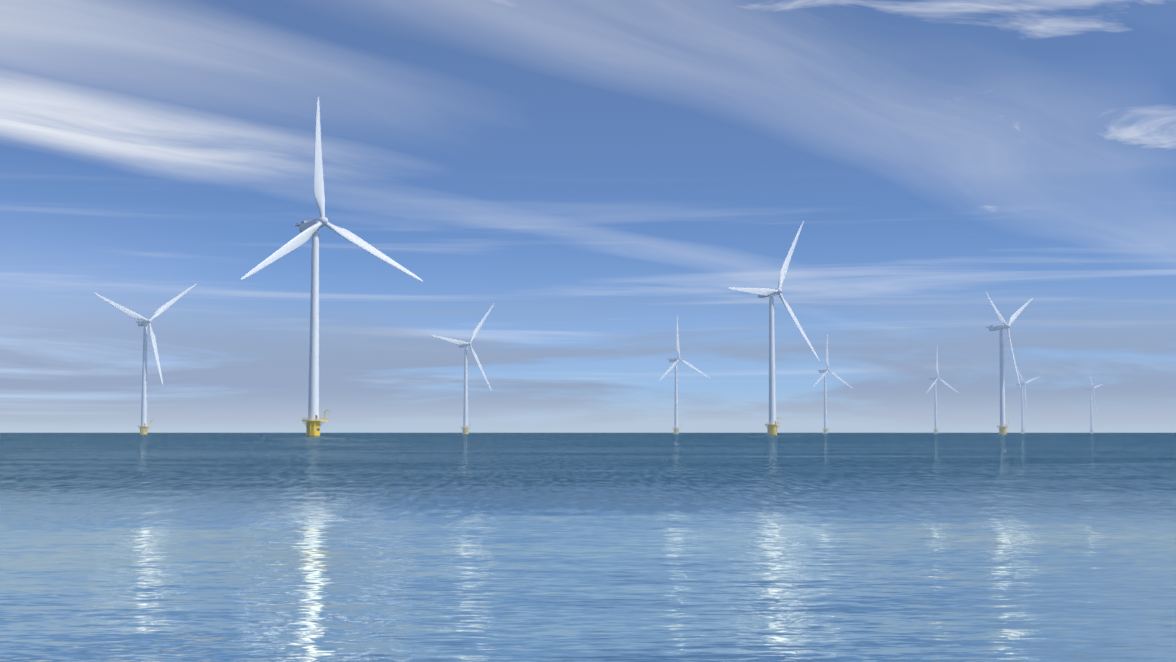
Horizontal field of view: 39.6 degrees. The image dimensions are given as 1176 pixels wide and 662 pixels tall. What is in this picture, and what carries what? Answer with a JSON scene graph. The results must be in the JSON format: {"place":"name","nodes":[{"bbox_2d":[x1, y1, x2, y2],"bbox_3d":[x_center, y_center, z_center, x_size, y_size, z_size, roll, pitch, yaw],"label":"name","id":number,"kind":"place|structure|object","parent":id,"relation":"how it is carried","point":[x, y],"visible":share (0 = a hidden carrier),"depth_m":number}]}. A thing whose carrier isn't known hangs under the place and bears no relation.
{"place":"outdoors","nodes":[
{"label":"outdoors","id":0,"kind":"place"},
{"bbox_2d":[0,433,1175,661],"bbox_3d":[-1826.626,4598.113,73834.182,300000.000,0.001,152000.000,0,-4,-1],"label":"sea water","id":1,"kind":"structure","parent":0,"point":[588,547],"depth_m":27.33},
{"bbox_2d":[95,284,195,434],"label":"wind turbine","id":2,"kind":"object","parent":1,"relation":"on","point":[144,322],"visible":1,"depth_m":1437.41},
{"bbox_2d":[241,97,422,436],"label":"wind turbine","id":3,"kind":"object","parent":1,"relation":"on","point":[308,229],"visible":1,"depth_m":758.59},
{"bbox_2d":[432,303,494,433],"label":"wind turbine","id":4,"kind":"object","parent":1,"relation":"on","point":[462,344],"visible":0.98,"depth_m":1803.22},
{"bbox_2d":[659,316,710,433],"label":"wind turbine","id":5,"kind":"object","parent":1,"relation":"on","point":[676,428],"visible":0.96,"depth_m":2177.20},
{"bbox_2d":[728,221,819,434],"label":"wind turbine","id":6,"kind":"object","parent":1,"relation":"on","point":[772,427],"visible":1,"depth_m":1132.78},
{"bbox_2d":[812,335,852,433],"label":"wind turbine","id":7,"kind":"object","parent":1,"relation":"on","point":[825,430],"visible":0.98,"depth_m":2570.46},
{"bbox_2d":[927,347,957,433],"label":"wind turbine","id":8,"kind":"object","parent":1,"relation":"on","point":[935,379],"visible":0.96,"depth_m":2926.80},
{"bbox_2d":[985,292,1032,434],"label":"wind turbine","id":9,"kind":"object","parent":1,"relation":"on","point":[1002,426],"visible":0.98,"depth_m":1505.65},
{"bbox_2d":[1016,366,1040,433],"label":"wind turbine","id":10,"kind":"object","parent":1,"relation":"on","point":[1022,412],"visible":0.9,"depth_m":3269.00},
{"bbox_2d":[1084,371,1102,433],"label":"wind turbine","id":11,"kind":"object","parent":1,"relation":"on","point":[1091,420],"visible":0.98,"depth_m":3626.21},
{"bbox_2d":[0,0,1175,432],"label":"sky","id":12,"kind":"structure","parent":0,"point":[600,174]}
]}

